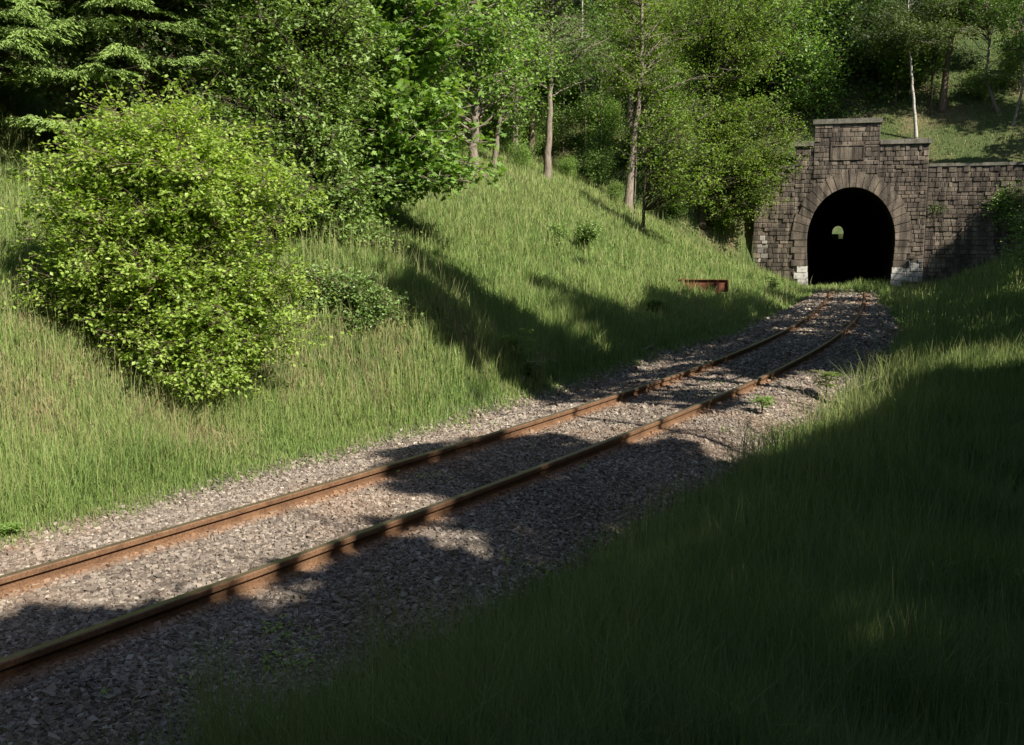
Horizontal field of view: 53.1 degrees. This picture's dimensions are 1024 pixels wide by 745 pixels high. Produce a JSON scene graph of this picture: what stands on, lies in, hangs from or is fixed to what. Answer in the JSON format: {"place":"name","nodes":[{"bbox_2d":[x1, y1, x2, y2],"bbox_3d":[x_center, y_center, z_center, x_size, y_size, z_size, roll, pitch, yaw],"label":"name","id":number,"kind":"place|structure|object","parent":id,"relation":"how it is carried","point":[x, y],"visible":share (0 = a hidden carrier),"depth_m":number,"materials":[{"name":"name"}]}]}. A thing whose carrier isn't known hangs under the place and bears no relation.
{"place":"outdoors","nodes":[
{"label":"outdoors","id":0,"kind":"place"},
{"bbox_2d":[0,0,1023,744],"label":"ground","id":1,"kind":"structure","parent":0,"point":[746,232],"depth_m":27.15,"materials":[{"name":"green plant"}]},
{"bbox_2d":[0,522,23,535],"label":"verge weed","id":2,"kind":"object","parent":1,"relation":"on","point":[15,526],"visible":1,"depth_m":9.84,"materials":[{"name":"green plant"}]},
{"bbox_2d":[1,2,88,69],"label":"understorey shrub","id":3,"kind":"object","parent":1,"relation":"on","point":[30,44],"visible":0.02,"depth_m":25.02,"materials":[{"name":"green plant"}]},
{"bbox_2d":[10,2,100,86],"bbox_3d":[-10.263,-7.741,23.747,2.815,3.771,2.736,4,9,30],"label":"understorey shrub","id":4,"kind":"object","parent":1,"relation":"on","point":[53,64],"visible":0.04,"depth_m":23.36,"materials":[{"name":"green plant"}]},
{"bbox_2d":[0,0,160,140],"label":"spruce tree","id":5,"kind":"object","parent":1,"relation":"on","point":[36,23],"visible":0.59,"depth_m":17.63,"materials":[{"name":"green plant"}]},
{"bbox_2d":[0,0,251,188],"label":"spruce tree","id":6,"kind":"object","parent":1,"relation":"on","point":[141,56],"visible":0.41,"depth_m":18.12,"materials":[{"name":"green plant"}]},
{"bbox_2d":[17,0,256,140],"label":"spruce tree","id":7,"kind":"object","parent":1,"relation":"on","point":[132,40],"visible":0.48,"depth_m":18.61,"materials":[{"name":"green plant"}]},
{"bbox_2d":[0,60,358,407],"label":"hazel bush","id":8,"kind":"object","parent":1,"relation":"on","point":[192,184],"visible":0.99,"depth_m":13.72,"materials":[{"name":"green plant"}]},
{"bbox_2d":[140,21,237,124],"bbox_3d":[-7.625,-6.745,24.099,3.021,3.254,3.121,4,9,30],"label":"understorey shrub","id":9,"kind":"object","parent":1,"relation":"on","point":[194,50],"visible":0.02,"depth_m":23.70,"materials":[{"name":"green plant"}]},
{"bbox_2d":[171,0,268,129],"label":"understorey shrub","id":10,"kind":"object","parent":1,"relation":"on","point":[219,30],"visible":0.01,"depth_m":25.48,"materials":[{"name":"green plant"}]},
{"bbox_2d":[182,0,297,137],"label":"understorey shrub","id":11,"kind":"object","parent":1,"relation":"on","point":[239,63],"visible":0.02,"depth_m":24.52,"materials":[{"name":"green plant"}]},
{"bbox_2d":[163,0,421,255],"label":"hawthorn tree","id":12,"kind":"object","parent":1,"relation":"on","point":[310,76],"visible":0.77,"depth_m":17.98,"materials":[{"name":"green plant"}]},
{"bbox_2d":[260,253,426,331],"bbox_3d":[-2.946,-1.237,16.668,3.101,1.417,1.671,1,8,10],"label":"bramble","id":13,"kind":"object","parent":1,"relation":"on","point":[355,296],"visible":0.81,"depth_m":16.25,"materials":[{"name":"green plant"}]},
{"bbox_2d":[297,0,516,222],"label":"maple tree","id":14,"kind":"object","parent":1,"relation":"on","point":[412,115],"visible":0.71,"depth_m":23.88,"materials":[{"name":"green plant"}]},
{"bbox_2d":[0,287,901,744],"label":"gravel","id":15,"kind":"structure","parent":1,"relation":"on","point":[48,609],"depth_m":9.57,"materials":[{"name":"grey gravel"}]},
{"bbox_2d":[0,259,834,594],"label":"rail","id":16,"kind":"object","parent":15,"relation":"on","point":[70,563],"visible":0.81,"depth_m":10.61,"materials":[{"name":"brown metal"}]},
{"bbox_2d":[0,259,865,682],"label":"rail","id":17,"kind":"object","parent":15,"relation":"on","point":[82,641],"visible":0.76,"depth_m":8.61,"materials":[{"name":"brown metal"}]},
{"bbox_2d":[436,105,484,154],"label":"understorey shrub","id":18,"kind":"object","parent":1,"relation":"on","point":[456,136],"visible":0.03,"depth_m":39.68,"materials":[{"name":"green plant"}]},
{"bbox_2d":[445,66,494,125],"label":"understorey shrub","id":19,"kind":"object","parent":1,"relation":"on","point":[470,81],"visible":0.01,"depth_m":45.86,"materials":[{"name":"green plant"}]},
{"bbox_2d":[451,66,493,149],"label":"understorey shrub","id":20,"kind":"object","parent":1,"relation":"on","point":[484,114],"visible":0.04,"depth_m":43.42,"materials":[{"name":"green plant"}]},
{"bbox_2d":[453,86,491,159],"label":"understorey shrub","id":21,"kind":"object","parent":1,"relation":"on","point":[479,120],"visible":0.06,"depth_m":42.44,"materials":[{"name":"green plant"}]},
{"bbox_2d":[420,0,553,171],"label":"meadow tree","id":22,"kind":"object","parent":1,"relation":"on","point":[485,56],"visible":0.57,"depth_m":36.35,"materials":[{"name":"green plant"}]},
{"bbox_2d":[446,0,540,147],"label":"woodland tree","id":23,"kind":"object","parent":1,"relation":"on","point":[486,76],"depth_m":47.09,"materials":[{"name":"green plant"}]},
{"bbox_2d":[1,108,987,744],"bbox_3d":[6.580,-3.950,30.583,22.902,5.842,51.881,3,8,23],"label":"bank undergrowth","id":24,"kind":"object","parent":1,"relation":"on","point":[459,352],"visible":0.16,"depth_m":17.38,"materials":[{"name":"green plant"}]},
{"bbox_2d":[482,125,506,151],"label":"understorey shrub","id":25,"kind":"object","parent":1,"relation":"on","point":[493,137],"visible":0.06,"depth_m":50.89,"materials":[{"name":"green plant"}]},
{"bbox_2d":[102,292,897,694],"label":"creeping weeds","id":26,"kind":"object","parent":1,"relation":"on","point":[310,626],"visible":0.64,"depth_m":7.10,"materials":[{"name":"green plant"}]},
{"bbox_2d":[482,96,538,158],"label":"understorey shrub","id":27,"kind":"object","parent":1,"relation":"on","point":[510,133],"visible":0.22,"depth_m":48.99,"materials":[{"name":"green plant"}]},
{"bbox_2d":[490,114,540,157],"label":"understorey shrub","id":28,"kind":"object","parent":1,"relation":"on","point":[518,138],"visible":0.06,"depth_m":52.07,"materials":[{"name":"green plant"}]},
{"bbox_2d":[496,328,534,367],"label":"ash seedling","id":29,"kind":"object","parent":1,"relation":"on","point":[514,338],"visible":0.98,"depth_m":18.84,"materials":[{"name":"green plant"}]},
{"bbox_2d":[502,139,537,171],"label":"edge shrub","id":30,"kind":"object","parent":1,"relation":"on","point":[519,156],"visible":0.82,"depth_m":45.73,"materials":[{"name":"green plant"}]},
{"bbox_2d":[471,0,576,166],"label":"meadow tree","id":31,"kind":"object","parent":1,"relation":"on","point":[527,63],"visible":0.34,"depth_m":41.21,"materials":[{"name":"green plant"}]},
{"bbox_2d":[503,2,556,154],"bbox_3d":[0.043,-18.083,50.276,7.006,16.411,7.137,5,9,33],"label":"woodland tree","id":32,"kind":"object","parent":1,"relation":"on","point":[544,27],"visible":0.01,"depth_m":50.58,"materials":[{"name":"green plant"}]},
{"bbox_2d":[518,117,543,157],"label":"understorey shrub","id":33,"kind":"object","parent":1,"relation":"on","point":[536,139],"visible":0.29,"depth_m":58.56,"materials":[{"name":"green plant"}]},
{"bbox_2d":[519,358,542,380],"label":"bank weed","id":34,"kind":"object","parent":1,"relation":"on","point":[529,366],"visible":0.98,"depth_m":18.66,"materials":[{"name":"green plant"}]},
{"bbox_2d":[523,350,555,380],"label":"fallen branch","id":35,"kind":"object","parent":1,"relation":"on","point":[536,364],"visible":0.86,"depth_m":19.06,"materials":[{"name":"brown wood"}]},
{"bbox_2d":[521,96,567,140],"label":"understorey shrub","id":36,"kind":"object","parent":1,"relation":"on","point":[539,115],"visible":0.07,"depth_m":62.75,"materials":[{"name":"green plant"}]},
{"bbox_2d":[518,8,585,158],"bbox_3d":[0.933,-17.406,55.039,6.507,13.080,5.653,3,8,21],"label":"woodland tree","id":37,"kind":"object","parent":1,"relation":"on","point":[532,127],"visible":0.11,"depth_m":55.41,"materials":[{"name":"green plant"}]},
{"bbox_2d":[500,0,614,179],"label":"straight tree","id":38,"kind":"object","parent":1,"relation":"on","point":[548,4],"visible":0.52,"depth_m":45.59,"materials":[{"name":"green plant"}]},
{"bbox_2d":[534,99,581,154],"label":"understorey shrub","id":39,"kind":"object","parent":1,"relation":"on","point":[557,124],"visible":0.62,"depth_m":60.97,"materials":[{"name":"green plant"}]},
{"bbox_2d":[547,221,572,247],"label":"meadow shrub","id":40,"kind":"object","parent":1,"relation":"on","point":[557,228],"visible":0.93,"depth_m":31.40,"materials":[{"name":"green plant"}]},
{"bbox_2d":[555,153,580,180],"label":"edge shrub","id":41,"kind":"object","parent":1,"relation":"on","point":[567,166],"visible":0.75,"depth_m":52.03,"materials":[{"name":"green plant"}]},
{"bbox_2d":[556,22,590,152],"bbox_3d":[3.140,-16.987,61.059,3.384,8.171,3.777,0,8,0],"label":"sapling tree","id":42,"kind":"object","parent":1,"relation":"on","point":[570,74],"visible":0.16,"depth_m":61.17,"materials":[{"name":"green plant"}]},
{"bbox_2d":[552,50,603,110],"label":"slope shrub","id":43,"kind":"object","parent":1,"relation":"on","point":[576,73],"visible":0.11,"depth_m":65.13,"materials":[{"name":"green plant"}]},
{"bbox_2d":[559,65,602,132],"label":"understorey shrub","id":44,"kind":"object","parent":1,"relation":"on","point":[576,95],"visible":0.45,"depth_m":62.94,"materials":[{"name":"green plant"}]},
{"bbox_2d":[570,218,605,248],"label":"small shrub","id":45,"kind":"object","parent":1,"relation":"on","point":[588,231],"visible":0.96,"depth_m":32.29,"materials":[{"name":"green plant"}]},
{"bbox_2d":[565,8,612,151],"bbox_3d":[4.433,-16.518,59.822,3.039,9.040,3.296,0,8,0],"label":"sapling tree","id":46,"kind":"object","parent":1,"relation":"on","point":[582,65],"visible":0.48,"depth_m":59.41,"materials":[{"name":"green plant"}]},
{"bbox_2d":[562,0,622,59],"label":"slope shrub","id":47,"kind":"object","parent":1,"relation":"on","point":[602,4],"visible":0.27,"depth_m":67.63,"materials":[{"name":"green plant"}]},
{"bbox_2d":[564,88,626,156],"bbox_3d":[4.774,-14.704,60.943,4.460,4.828,4.383,5,9,34],"label":"understorey shrub","id":48,"kind":"object","parent":1,"relation":"on","point":[594,120],"visible":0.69,"depth_m":60.39,"materials":[{"name":"green plant"}]},
{"bbox_2d":[570,126,622,183],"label":"understorey shrub","id":49,"kind":"object","parent":1,"relation":"on","point":[603,143],"visible":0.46,"depth_m":56.81,"materials":[{"name":"green plant"}]},
{"bbox_2d":[577,141,617,188],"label":"edge shrub","id":50,"kind":"object","parent":1,"relation":"on","point":[594,163],"visible":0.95,"depth_m":53.30,"materials":[{"name":"green plant"}]},
{"bbox_2d":[574,65,624,116],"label":"understorey shrub","id":51,"kind":"object","parent":1,"relation":"on","point":[597,82],"visible":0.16,"depth_m":63.31,"materials":[{"name":"green plant"}]},
{"bbox_2d":[576,10,624,139],"bbox_3d":[4.903,-15.547,57.543,3.044,9.241,3.361,0,8,0],"label":"sapling tree","id":52,"kind":"object","parent":1,"relation":"on","point":[600,97],"visible":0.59,"depth_m":57.31,"materials":[{"name":"green plant"}]},
{"bbox_2d":[592,31,627,89],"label":"slope shrub","id":53,"kind":"object","parent":1,"relation":"on","point":[611,59],"visible":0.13,"depth_m":66.27,"materials":[{"name":"green plant"}]},
{"bbox_2d":[596,93,631,132],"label":"understorey shrub","id":54,"kind":"object","parent":1,"relation":"on","point":[616,117],"visible":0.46,"depth_m":62.04,"materials":[{"name":"green plant"}]},
{"bbox_2d":[604,179,627,204],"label":"edge shrub","id":55,"kind":"object","parent":1,"relation":"on","point":[614,192],"visible":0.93,"depth_m":50.83,"materials":[{"name":"green plant"}]},
{"bbox_2d":[609,119,644,167],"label":"understorey shrub","id":56,"kind":"object","parent":1,"relation":"on","point":[624,147],"visible":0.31,"depth_m":58.26,"materials":[{"name":"green plant"}]},
{"bbox_2d":[615,127,659,227],"bbox_3d":[5.205,-8.104,43.794,1.750,4.699,1.898,-2,8,-12],"label":"slender tree","id":57,"kind":"object","parent":1,"relation":"on","point":[636,154],"visible":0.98,"depth_m":43.55,"materials":[{"name":"green plant"}]},
{"bbox_2d":[617,41,664,106],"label":"understorey shrub","id":58,"kind":"object","parent":1,"relation":"on","point":[639,75],"visible":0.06,"depth_m":63.05,"materials":[{"name":"green plant"}]},
{"bbox_2d":[599,0,686,128],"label":"woodland tree","id":59,"kind":"object","parent":1,"relation":"on","point":[630,111],"visible":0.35,"depth_m":60.93,"materials":[{"name":"green plant"}]},
{"bbox_2d":[639,341,669,355],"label":"fallen branch","id":60,"kind":"object","parent":1,"relation":"on","point":[655,348],"visible":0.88,"depth_m":24.43,"materials":[{"name":"brown wood"}]},
{"bbox_2d":[646,297,667,313],"bbox_3d":[3.985,-1.806,28.533,0.638,0.632,0.694,0,8,0],"label":"verge shrublet","id":61,"kind":"object","parent":1,"relation":"on","point":[659,300],"visible":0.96,"depth_m":28.53,"materials":[{"name":"green plant"}]},
{"bbox_2d":[569,0,746,210],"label":"ash tree","id":62,"kind":"object","parent":1,"relation":"on","point":[639,88],"visible":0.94,"depth_m":51.31,"materials":[{"name":"green plant"}]},
{"bbox_2d":[634,59,698,129],"bbox_3d":[9.280,-16.279,61.571,4.538,4.999,4.618,-1,8,-8],"label":"understorey shrub","id":63,"kind":"object","parent":1,"relation":"on","point":[667,91],"visible":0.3,"depth_m":60.90,"materials":[{"name":"green plant"}]},
{"bbox_2d":[644,26,694,98],"bbox_3d":[9.921,-19.012,64.487,4.812,5.300,4.896,7,10,41],"label":"slope shrub","id":64,"kind":"object","parent":1,"relation":"on","point":[675,66],"visible":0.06,"depth_m":63.74,"materials":[{"name":"green plant"}]},
{"bbox_2d":[662,190,692,226],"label":"edge shrub","id":65,"kind":"object","parent":1,"relation":"on","point":[678,209],"visible":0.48,"depth_m":54.45,"materials":[{"name":"green plant"}]},
{"bbox_2d":[648,0,713,43],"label":"slope shrub","id":66,"kind":"object","parent":1,"relation":"on","point":[676,14],"visible":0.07,"depth_m":65.96,"materials":[{"name":"green plant"}]},
{"bbox_2d":[633,96,740,234],"bbox_3d":[7.307,-8.617,43.630,4.523,6.136,3.825,5,9,35],"label":"forked tree","id":67,"kind":"object","parent":1,"relation":"on","point":[672,182],"visible":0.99,"depth_m":43.53,"materials":[{"name":"green plant"}]},
{"bbox_2d":[678,278,727,298],"bbox_3d":[6.466,-2.568,35.100,1.837,1.343,0.145,1,8,8],"label":"steel board","id":68,"kind":"object","parent":1,"relation":"on","point":[723,282],"visible":0.52,"depth_m":35.05,"materials":[{"name":"brown metal"}]},
{"bbox_2d":[644,0,810,229],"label":"portal tree","id":69,"kind":"object","parent":1,"relation":"on","point":[730,48],"visible":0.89,"depth_m":53.49,"materials":[{"name":"green plant"}]},
{"bbox_2d":[712,203,747,233],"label":"edge shrub","id":70,"kind":"object","parent":1,"relation":"on","point":[722,222],"visible":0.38,"depth_m":55.41,"materials":[{"name":"green plant"}]},
{"bbox_2d":[651,0,824,112],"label":"hill shrub","id":71,"kind":"object","parent":1,"relation":"on","point":[749,86],"visible":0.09,"depth_m":60.58,"materials":[{"name":"green plant"}]},
{"bbox_2d":[739,178,756,218],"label":"edge shrub","id":72,"kind":"object","parent":1,"relation":"on","point":[750,195],"visible":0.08,"depth_m":55.99,"materials":[{"name":"green plant"}]},
{"bbox_2d":[749,395,776,413],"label":"verge weed","id":73,"kind":"object","parent":1,"relation":"on","point":[759,400],"visible":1,"depth_m":15.95,"materials":[{"name":"green plant"}]},
{"bbox_2d":[764,277,779,289],"bbox_3d":[11.487,-3.785,45.208,0.727,0.850,0.799,0,8,0],"label":"verge shrublet","id":74,"kind":"object","parent":1,"relation":"on","point":[772,285],"visible":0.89,"depth_m":45.18,"materials":[{"name":"green plant"}]},
{"bbox_2d":[721,0,835,99],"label":"hill shrub","id":75,"kind":"object","parent":1,"relation":"on","point":[798,36],"visible":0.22,"depth_m":59.61,"materials":[{"name":"green plant"}]},
{"bbox_2d":[758,5,839,95],"bbox_3d":[16.717,-18.812,61.132,5.715,6.156,5.905,4,9,30],"label":"slope shrub","id":76,"kind":"object","parent":1,"relation":"on","point":[801,38],"visible":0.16,"depth_m":60.58,"materials":[{"name":"green plant"}]},
{"bbox_2d":[760,16,884,122],"bbox_3d":[17.503,-16.889,59.385,6.613,7.159,6.499,-2,8,-17],"label":"hill shrub","id":77,"kind":"object","parent":1,"relation":"on","point":[808,70],"visible":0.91,"depth_m":58.65,"materials":[{"name":"green plant"}]},
{"bbox_2d":[779,0,877,79],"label":"hill shrub","id":78,"kind":"object","parent":1,"relation":"on","point":[825,6],"visible":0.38,"depth_m":60.82,"materials":[{"name":"green plant"}]},
{"bbox_2d":[812,370,844,398],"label":"bank weed","id":79,"kind":"object","parent":1,"relation":"on","point":[830,375],"visible":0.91,"depth_m":18.14,"materials":[{"name":"green plant"}]},
{"bbox_2d":[817,27,863,77],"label":"slope shrub","id":80,"kind":"object","parent":1,"relation":"on","point":[841,56],"visible":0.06,"depth_m":62.31,"materials":[{"name":"green plant"}]},
{"bbox_2d":[753,117,931,287],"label":"tunnel portal","id":81,"kind":"object","parent":1,"relation":"on","point":[861,185],"visible":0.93,"depth_m":54.89,"materials":[{"name":"stone"}]},
{"bbox_2d":[807,1,885,70],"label":"hill shrub","id":82,"kind":"object","parent":1,"relation":"on","point":[844,43],"visible":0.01,"depth_m":61.80,"materials":[{"name":"green plant"}]},
{"bbox_2d":[825,0,878,79],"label":"slope shrub","id":83,"kind":"object","parent":1,"relation":"on","point":[839,37],"visible":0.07,"depth_m":61.73,"materials":[{"name":"green plant"}]},
{"bbox_2d":[820,0,916,88],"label":"hill shrub","id":84,"kind":"object","parent":1,"relation":"on","point":[854,52],"visible":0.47,"depth_m":60.32,"materials":[{"name":"green plant"}]},
{"bbox_2d":[847,0,960,107],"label":"hill shrub","id":85,"kind":"object","parent":1,"relation":"on","point":[901,67],"visible":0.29,"depth_m":58.32,"materials":[{"name":"green plant"}]},
{"bbox_2d":[838,0,988,138],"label":"birch tree","id":86,"kind":"object","parent":1,"relation":"on","point":[910,41],"visible":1,"depth_m":54.75,"materials":[{"name":"green plant"}]},
{"bbox_2d":[871,0,957,88],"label":"slope shrub","id":87,"kind":"object","parent":1,"relation":"on","point":[889,76],"visible":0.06,"depth_m":59.94,"materials":[{"name":"green plant"}]},
{"bbox_2d":[906,43,948,92],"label":"hill shrub","id":88,"kind":"object","parent":1,"relation":"on","point":[936,62],"visible":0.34,"depth_m":59.40,"materials":[{"name":"green plant"}]},
{"bbox_2d":[922,201,947,233],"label":"bank shrub","id":89,"kind":"object","parent":1,"relation":"on","point":[935,208],"visible":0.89,"depth_m":53.06,"materials":[{"name":"green plant"}]},
{"bbox_2d":[909,0,969,115],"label":"thin tree","id":90,"kind":"object","parent":1,"relation":"on","point":[932,77],"visible":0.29,"depth_m":57.01,"materials":[{"name":"green plant"}]},
{"bbox_2d":[905,0,1009,112],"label":"forked hill tree","id":91,"kind":"object","parent":1,"relation":"on","point":[942,106],"visible":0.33,"depth_m":57.37,"materials":[{"name":"green plant"}]},
{"bbox_2d":[922,161,1023,286],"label":"retaining wall","id":92,"kind":"structure","parent":1,"relation":"on","point":[960,190],"depth_m":52.74,"materials":[{"name":"stone"}]},
{"bbox_2d":[956,63,1000,100],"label":"hill shrub","id":93,"kind":"object","parent":1,"relation":"on","point":[975,83],"visible":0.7,"depth_m":57.85,"materials":[{"name":"green plant"}]},
{"bbox_2d":[935,0,1022,112],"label":"crooked tree","id":94,"kind":"object","parent":1,"relation":"on","point":[987,18],"visible":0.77,"depth_m":55.85,"materials":[{"name":"green plant"}]},
{"bbox_2d":[960,0,1023,74],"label":"leaning tree","id":95,"kind":"object","parent":1,"relation":"on","point":[1018,23],"visible":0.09,"depth_m":59.01,"materials":[{"name":"green plant"}]},
{"bbox_2d":[978,25,1023,91],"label":"hill shrub","id":96,"kind":"object","parent":1,"relation":"on","point":[1011,66],"visible":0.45,"depth_m":57.79,"materials":[{"name":"green plant"}]},
{"bbox_2d":[980,180,1023,238],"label":"bank shrub","id":97,"kind":"object","parent":1,"relation":"on","point":[1009,199],"visible":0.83,"depth_m":51.74,"materials":[{"name":"green plant"}]},
{"bbox_2d":[983,196,1023,282],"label":"bank shrub","id":98,"kind":"object","parent":1,"relation":"on","point":[1018,235],"visible":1,"depth_m":39.51,"materials":[{"name":"green plant"}]},
{"bbox_2d":[990,0,1023,125],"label":"thin tree","id":99,"kind":"object","parent":1,"relation":"on","point":[1008,47],"visible":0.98,"depth_m":54.96,"materials":[{"name":"green plant"}]},
{"bbox_2d":[832,226,842,233],"bbox_3d":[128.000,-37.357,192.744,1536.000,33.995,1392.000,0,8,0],"label":"hills","id":100,"kind":"structure","parent":0,"point":[837,229],"depth_m":466.84,"materials":[{"name":"green plant"}]},
{"bbox_2d":[832,234,842,238],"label":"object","id":101,"kind":"object","parent":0,"point":[837,236],"visible":0.14,"depth_m":436.69,"materials":[{"name":"plant"}]}
]}

